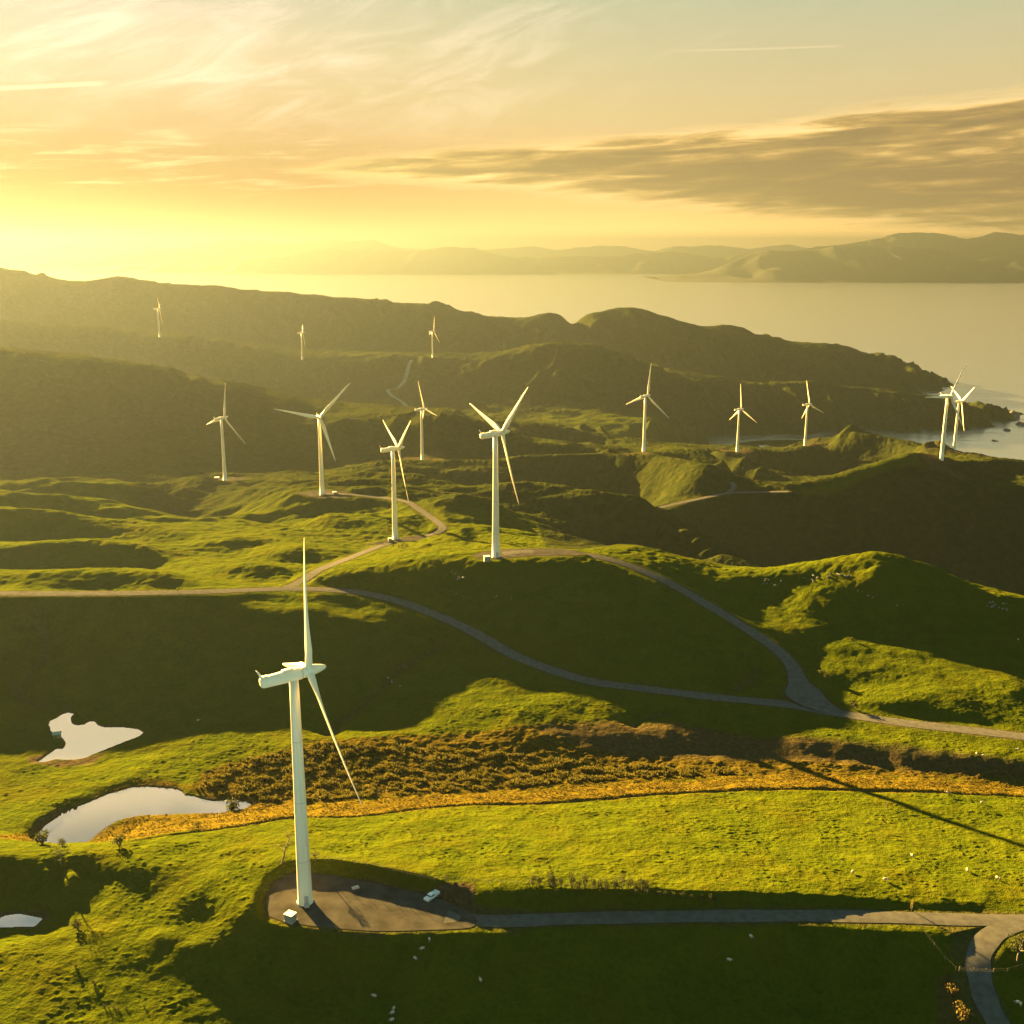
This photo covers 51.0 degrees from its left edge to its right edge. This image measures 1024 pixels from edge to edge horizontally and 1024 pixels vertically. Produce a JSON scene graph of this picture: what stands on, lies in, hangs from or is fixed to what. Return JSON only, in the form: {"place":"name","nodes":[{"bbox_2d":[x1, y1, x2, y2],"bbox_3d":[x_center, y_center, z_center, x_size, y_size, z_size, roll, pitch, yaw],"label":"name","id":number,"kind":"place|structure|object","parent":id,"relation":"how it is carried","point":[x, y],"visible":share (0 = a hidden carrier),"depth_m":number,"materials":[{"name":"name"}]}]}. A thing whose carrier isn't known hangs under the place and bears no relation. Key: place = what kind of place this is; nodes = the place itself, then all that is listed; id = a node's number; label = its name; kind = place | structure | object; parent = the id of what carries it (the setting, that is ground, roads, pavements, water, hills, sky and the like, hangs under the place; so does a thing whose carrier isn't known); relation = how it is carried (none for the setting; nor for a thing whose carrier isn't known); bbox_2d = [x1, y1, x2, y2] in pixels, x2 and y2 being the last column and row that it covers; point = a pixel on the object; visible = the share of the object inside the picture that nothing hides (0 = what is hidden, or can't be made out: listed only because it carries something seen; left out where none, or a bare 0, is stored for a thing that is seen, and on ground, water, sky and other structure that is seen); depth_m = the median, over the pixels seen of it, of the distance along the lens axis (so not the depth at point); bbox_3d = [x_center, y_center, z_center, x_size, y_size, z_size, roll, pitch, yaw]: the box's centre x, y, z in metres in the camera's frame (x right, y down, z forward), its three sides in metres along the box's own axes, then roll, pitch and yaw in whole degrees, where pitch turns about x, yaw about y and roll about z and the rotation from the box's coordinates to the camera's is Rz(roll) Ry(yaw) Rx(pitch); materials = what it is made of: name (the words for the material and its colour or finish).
{"place":"outdoors","nodes":[
{"label":"outdoors","id":0,"kind":"place"},
{"bbox_2d":[0,914,42,926],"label":"pond water","id":1,"kind":"structure","parent":0,"point":[17,920],"depth_m":299.53,"materials":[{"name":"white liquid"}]},
{"bbox_2d":[38,712,142,761],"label":"pond water","id":2,"kind":"structure","parent":0,"point":[89,738],"depth_m":433.37,"materials":[{"name":"grey liquid"}]},
{"bbox_2d":[38,786,250,842],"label":"pond water","id":3,"kind":"structure","parent":0,"point":[87,822],"depth_m":372.04,"materials":[{"name":"grey liquid"}]},
{"bbox_2d":[0,238,516,270],"bbox_3d":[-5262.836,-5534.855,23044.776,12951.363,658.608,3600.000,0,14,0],"label":"hills","id":4,"kind":"structure","parent":0,"point":[213,252],"depth_m":22517.46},
{"bbox_2d":[283,493,446,586],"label":"road","id":5,"kind":"structure","parent":0,"point":[436,521],"depth_m":754.59,"materials":[{"name":"grey gravel"}]},
{"bbox_2d":[35,247,753,273],"bbox_3d":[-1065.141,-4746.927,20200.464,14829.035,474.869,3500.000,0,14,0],"label":"hills","id":6,"kind":"structure","parent":0,"point":[450,260],"depth_m":19446.88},
{"bbox_2d":[386,360,412,406],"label":"road","id":7,"kind":"structure","parent":0,"point":[407,370],"depth_m":2557.31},
{"bbox_2d":[0,268,1023,1023],"bbox_3d":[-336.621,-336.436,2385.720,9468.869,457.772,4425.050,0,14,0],"label":"ground","id":8,"kind":"structure","parent":0,"point":[110,442],"depth_m":504.20,"materials":[{"name":"green plant"}]},
{"bbox_2d":[31,829,50,843],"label":"bush","id":9,"kind":"object","parent":8,"relation":"on","point":[44,836],"visible":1,"depth_m":330.54,"materials":[{"name":"green plant"}]},
{"bbox_2d":[52,731,61,738],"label":"pump hut","id":10,"kind":"object","parent":8,"relation":"on","point":[57,735],"visible":1,"depth_m":431.40,"materials":[{"name":"green metal"}]},
{"bbox_2d":[50,842,69,866],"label":"tree","id":11,"kind":"object","parent":8,"relation":"on","point":[61,854],"visible":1,"depth_m":312.78,"materials":[{"name":"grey plant"}]},
{"bbox_2d":[57,838,65,845],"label":"bush","id":12,"kind":"object","parent":8,"relation":"on","point":[60,841],"visible":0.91,"depth_m":327.94,"materials":[{"name":"green plant"}]},
{"bbox_2d":[70,919,82,928],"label":"bush","id":13,"kind":"object","parent":8,"relation":"on","point":[77,926],"visible":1,"depth_m":289.11,"materials":[{"name":"green plant"}]},
{"bbox_2d":[110,834,125,845],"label":"bush","id":14,"kind":"object","parent":8,"relation":"on","point":[118,839],"visible":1,"depth_m":323.02,"materials":[{"name":"green plant"}]},
{"bbox_2d":[154,303,160,336],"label":"wind turbine","id":15,"kind":"object","parent":8,"relation":"on","point":[159,308],"visible":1,"depth_m":2612.22,"materials":[{"name":"paint"}]},
{"bbox_2d":[225,797,238,808],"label":"bush","id":16,"kind":"object","parent":8,"relation":"on","point":[231,803],"visible":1,"depth_m":373.88,"materials":[{"name":"green plant"}]},
{"bbox_2d":[219,477,249,480],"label":"hardstand","id":17,"kind":"structure","parent":8,"relation":"on","point":[233,478],"depth_m":1162.97,"materials":[{"name":"brown gravel"}]},
{"bbox_2d":[206,392,244,480],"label":"wind turbine","id":18,"kind":"object","parent":17,"relation":"on","point":[220,418],"visible":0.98,"depth_m":1142.73,"materials":[{"name":"paint"}]},
{"bbox_2d":[276,828,294,864],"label":"tree","id":19,"kind":"object","parent":8,"relation":"on","point":[284,851],"visible":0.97,"depth_m":308.97,"materials":[{"name":"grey plant"}]},
{"bbox_2d":[297,328,304,359],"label":"wind turbine","id":20,"kind":"object","parent":8,"relation":"on","point":[301,343],"visible":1,"depth_m":2626.73,"materials":[{"name":"paint"}]},
{"bbox_2d":[310,847,319,864],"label":"tree","id":21,"kind":"object","parent":8,"relation":"on","point":[313,854],"visible":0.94,"depth_m":308.69,"materials":[{"name":"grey plant"}]},
{"bbox_2d":[298,490,349,497],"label":"hardstand","id":22,"kind":"structure","parent":8,"relation":"on","point":[311,493],"depth_m":916.78,"materials":[{"name":"grey gravel"}]},
{"bbox_2d":[276,383,349,493],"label":"wind turbine","id":23,"kind":"object","parent":22,"relation":"on","point":[323,426],"visible":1,"depth_m":900.42,"materials":[{"name":"paint"}]},
{"bbox_2d":[266,874,476,930],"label":"hardstand","id":24,"kind":"structure","parent":8,"relation":"on","point":[339,902],"depth_m":292.08,"materials":[{"name":"grey gravel"}]},
{"bbox_2d":[283,910,297,924],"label":"transformer kiosk","id":25,"kind":"object","parent":24,"relation":"on","point":[290,916],"visible":1,"depth_m":285.37,"materials":[{"name":"white metal"}]},
{"bbox_2d":[256,542,362,907],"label":"wind turbine","id":26,"kind":"object","parent":24,"relation":"on","point":[292,674],"visible":1,"depth_m":282.30,"materials":[{"name":"paint"}]},
{"bbox_2d":[304,896,309,907],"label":"door","id":27,"kind":"structure","parent":26,"relation":"in","point":[306,904],"depth_m":292.13,"materials":[{"name":"grey paint"}]},
{"bbox_2d":[424,889,439,901],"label":"pickup truck","id":28,"kind":"object","parent":24,"relation":"on","point":[430,896],"visible":1,"depth_m":295.23,"materials":[{"name":"white paint"}]},
{"bbox_2d":[368,534,438,544],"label":"hardstand","id":29,"kind":"structure","parent":8,"relation":"on","point":[413,538],"depth_m":768.16,"materials":[{"name":"grey gravel"}]},
{"bbox_2d":[380,421,410,539],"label":"wind turbine","id":30,"kind":"object","parent":29,"relation":"on","point":[393,449],"visible":0.97,"depth_m":758.67,"materials":[{"name":"paint"}]},
{"bbox_2d":[415,382,436,459],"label":"wind turbine","id":31,"kind":"object","parent":8,"relation":"on","point":[422,446],"visible":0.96,"depth_m":1395.93,"materials":[{"name":"paint"}]},
{"bbox_2d":[429,331,438,356],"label":"wind turbine","id":32,"kind":"object","parent":8,"relation":"on","point":[432,341],"visible":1,"depth_m":2673.98,"materials":[{"name":"paint"}]},
{"bbox_2d":[318,856,587,886],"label":"fence","id":33,"kind":"object","parent":8,"relation":"on","point":[528,882],"visible":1,"depth_m":297.81,"materials":[{"name":"brown wood"}]},
{"bbox_2d":[195,740,748,802],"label":"rushes","id":34,"kind":"object","parent":8,"relation":"on","point":[349,790],"visible":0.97,"depth_m":404.62,"materials":[{"name":"brown plant"}]},
{"bbox_2d":[483,555,489,561],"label":"transformer kiosk","id":35,"kind":"object","parent":8,"relation":"on","point":[486,558],"visible":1,"depth_m":566.87,"materials":[{"name":"white metal"}]},
{"bbox_2d":[0,774,1023,842],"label":"dry grass","id":36,"kind":"structure","parent":8,"relation":"on","point":[345,805],"depth_m":382.09,"materials":[{"name":"plant"}]},
{"bbox_2d":[474,548,582,558],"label":"hardstand","id":37,"kind":"structure","parent":8,"relation":"on","point":[546,552],"depth_m":582.14,"materials":[{"name":"grey gravel"}]},
{"bbox_2d":[470,387,527,557],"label":"wind turbine","id":38,"kind":"object","parent":37,"relation":"on","point":[497,432],"visible":0.99,"depth_m":564.62,"materials":[{"name":"paint"}]},
{"bbox_2d":[530,875,536,884],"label":"flax bush","id":39,"kind":"object","parent":8,"relation":"on","point":[532,878],"visible":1,"depth_m":295.68,"materials":[{"name":"green plant"}]},
{"bbox_2d":[536,876,541,886],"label":"flax bush","id":40,"kind":"object","parent":8,"relation":"on","point":[538,880],"visible":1,"depth_m":295.25,"materials":[{"name":"green plant"}]},
{"bbox_2d":[546,870,555,885],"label":"flax bush","id":41,"kind":"object","parent":8,"relation":"on","point":[550,876],"visible":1,"depth_m":295.53,"materials":[{"name":"green plant"}]},
{"bbox_2d":[549,875,556,886],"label":"flax bush","id":42,"kind":"object","parent":8,"relation":"on","point":[553,882],"visible":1,"depth_m":295.77,"materials":[{"name":"green plant"}]},
{"bbox_2d":[557,875,563,886],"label":"flax bush","id":43,"kind":"object","parent":8,"relation":"on","point":[560,881],"visible":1,"depth_m":295.95,"materials":[{"name":"green plant"}]},
{"bbox_2d":[568,871,575,887],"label":"flax bush","id":44,"kind":"object","parent":8,"relation":"on","point":[570,880],"visible":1,"depth_m":295.16,"materials":[{"name":"green plant"}]},
{"bbox_2d":[575,878,581,888],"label":"flax bush","id":45,"kind":"object","parent":8,"relation":"on","point":[577,883],"visible":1,"depth_m":295.29,"materials":[{"name":"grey plant"}]},
{"bbox_2d":[580,872,588,888],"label":"flax bush","id":46,"kind":"object","parent":8,"relation":"on","point":[584,879],"visible":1,"depth_m":295.17,"materials":[{"name":"green plant"}]},
{"bbox_2d":[589,877,596,888],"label":"flax bush","id":47,"kind":"object","parent":8,"relation":"on","point":[594,882],"visible":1,"depth_m":295.47,"materials":[{"name":"green plant"}]},
{"bbox_2d":[597,878,602,891],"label":"flax bush","id":48,"kind":"object","parent":8,"relation":"on","point":[599,885],"visible":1,"depth_m":294.77,"materials":[{"name":"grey plant"}]},
{"bbox_2d":[603,876,608,889],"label":"flax bush","id":49,"kind":"object","parent":8,"relation":"on","point":[606,882],"visible":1,"depth_m":294.83,"materials":[{"name":"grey plant"}]},
{"bbox_2d":[612,876,617,889],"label":"flax bush","id":50,"kind":"object","parent":8,"relation":"on","point":[615,884],"visible":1,"depth_m":295.34,"materials":[{"name":"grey plant"}]},
{"bbox_2d":[618,873,627,889],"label":"flax bush","id":51,"kind":"object","parent":8,"relation":"on","point":[622,878],"visible":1,"depth_m":295.44,"materials":[{"name":"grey plant"}]},
{"bbox_2d":[625,876,633,889],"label":"flax bush","id":52,"kind":"object","parent":8,"relation":"on","point":[630,881],"visible":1,"depth_m":295.49,"materials":[{"name":"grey plant"}]},
{"bbox_2d":[632,881,639,891],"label":"flax bush","id":53,"kind":"object","parent":8,"relation":"on","point":[636,887],"visible":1,"depth_m":295.14,"materials":[{"name":"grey plant"}]},
{"bbox_2d":[636,876,646,889],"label":"flax bush","id":54,"kind":"object","parent":8,"relation":"on","point":[640,881],"visible":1,"depth_m":295.75,"materials":[{"name":"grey plant"}]},
{"bbox_2d":[643,879,649,892],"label":"flax bush","id":55,"kind":"object","parent":8,"relation":"on","point":[647,887],"visible":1,"depth_m":295.09,"materials":[{"name":"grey plant"}]},
{"bbox_2d":[627,367,668,451],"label":"wind turbine","id":56,"kind":"object","parent":8,"relation":"on","point":[644,423],"visible":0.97,"depth_m":1259.43,"materials":[{"name":"paint"}]},
{"bbox_2d":[730,386,756,451],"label":"wind turbine","id":57,"kind":"object","parent":8,"relation":"on","point":[738,410],"visible":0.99,"depth_m":1646.97,"materials":[{"name":"paint"}]},
{"bbox_2d":[802,386,821,445],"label":"wind turbine","id":58,"kind":"object","parent":8,"relation":"on","point":[806,411],"visible":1,"depth_m":1762.00,"materials":[{"name":"paint"}]},
{"bbox_2d":[849,702,858,708],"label":"bush","id":59,"kind":"object","parent":8,"relation":"on","point":[853,704],"visible":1,"depth_m":460.50,"materials":[{"name":"green plant"}]},
{"bbox_2d":[940,976,946,983],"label":"tussock","id":60,"kind":"object","parent":8,"relation":"on","point":[943,979],"visible":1,"depth_m":273.99,"materials":[{"name":"green plant"}]},
{"bbox_2d":[925,365,965,460],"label":"wind turbine","id":61,"kind":"object","parent":8,"relation":"on","point":[947,397],"visible":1,"depth_m":1124.39,"materials":[{"name":"paint"}]},
{"bbox_2d":[944,983,958,995],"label":"tussock","id":62,"kind":"object","parent":8,"relation":"on","point":[951,989],"visible":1,"depth_m":269.96,"materials":[{"name":"orange plant"}]},
{"bbox_2d":[952,388,973,449],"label":"wind turbine","id":63,"kind":"object","parent":8,"relation":"on","point":[960,400],"visible":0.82,"depth_m":1400.36,"materials":[{"name":"paint"}]},
{"bbox_2d":[954,1000,972,1020],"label":"tussock","id":64,"kind":"object","parent":8,"relation":"on","point":[962,1012],"visible":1,"depth_m":263.51,"materials":[{"name":"orange plant"}]},
{"bbox_2d":[1006,932,1023,963],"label":"tree","id":65,"kind":"object","parent":8,"relation":"on","point":[1016,946],"visible":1,"depth_m":275.82,"materials":[{"name":"green plant"}]},
{"bbox_2d":[0,587,1023,739],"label":"road","id":66,"kind":"structure","parent":0,"point":[490,642],"depth_m":492.43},
{"bbox_2d":[0,0,1023,264],"label":"sky","id":67,"kind":"structure","parent":0,"point":[127,126],"materials":[{"name":"yellow"}]},
{"bbox_2d":[27,271,1023,459],"bbox_3d":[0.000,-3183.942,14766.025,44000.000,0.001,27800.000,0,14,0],"label":"sea","id":68,"kind":"structure","parent":0,"point":[949,331],"depth_m":7806.63,"materials":[{"name":"grey liquid"}]},
{"bbox_2d":[1009,410,1019,417],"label":"sea rock","id":69,"kind":"object","parent":68,"relation":"in","point":[1014,414],"visible":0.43,"depth_m":2661.74,"materials":[{"name":"brown stone"}]},
{"bbox_2d":[1015,421,1023,425],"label":"sea rock","id":70,"kind":"object","parent":68,"relation":"in","point":[1021,423],"visible":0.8,"depth_m":2554.14,"materials":[{"name":"stone"}]},
{"bbox_2d":[483,244,834,257],"bbox_3d":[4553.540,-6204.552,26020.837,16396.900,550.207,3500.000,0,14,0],"label":"hills","id":71,"kind":"structure","parent":0,"point":[606,251],"depth_m":25541.02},
{"bbox_2d":[501,550,839,712],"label":"road","id":72,"kind":"structure","parent":0,"point":[801,689],"depth_m":506.09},
{"bbox_2d":[660,491,788,507],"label":"road","id":73,"kind":"structure","parent":0,"point":[677,503],"depth_m":1080.66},
{"bbox_2d":[725,482,736,492],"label":"road","id":74,"kind":"structure","parent":0,"point":[733,487],"depth_m":1100.35,"materials":[{"name":"grey gravel"}]},
{"bbox_2d":[443,910,1023,926],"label":"road","id":75,"kind":"structure","parent":0,"point":[627,917],"depth_m":290.69,"materials":[{"name":"grey gravel"}]},
{"bbox_2d":[723,438,809,444],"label":"road","id":76,"kind":"structure","parent":0,"point":[731,443],"depth_m":2344.82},
{"bbox_2d":[651,246,1023,282],"bbox_3d":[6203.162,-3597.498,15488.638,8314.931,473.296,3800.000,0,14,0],"label":"hills","id":77,"kind":"structure","parent":0,"point":[847,264],"depth_m":14767.37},
{"bbox_2d":[798,232,1023,261],"bbox_3d":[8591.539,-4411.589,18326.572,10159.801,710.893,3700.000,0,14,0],"label":"hills","id":78,"kind":"structure","parent":0,"point":[1008,246],"depth_m":17721.56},
{"bbox_2d":[965,921,1023,1023],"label":"road","id":79,"kind":"structure","parent":0,"point":[986,941],"depth_m":276.09,"materials":[{"name":"grey asphalt"}]},
{"bbox_2d":[959,966,993,972],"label":"farm gate","id":80,"kind":"structure","parent":79,"relation":"on","point":[974,969],"depth_m":274.67,"materials":[{"name":"wood"}]}
]}

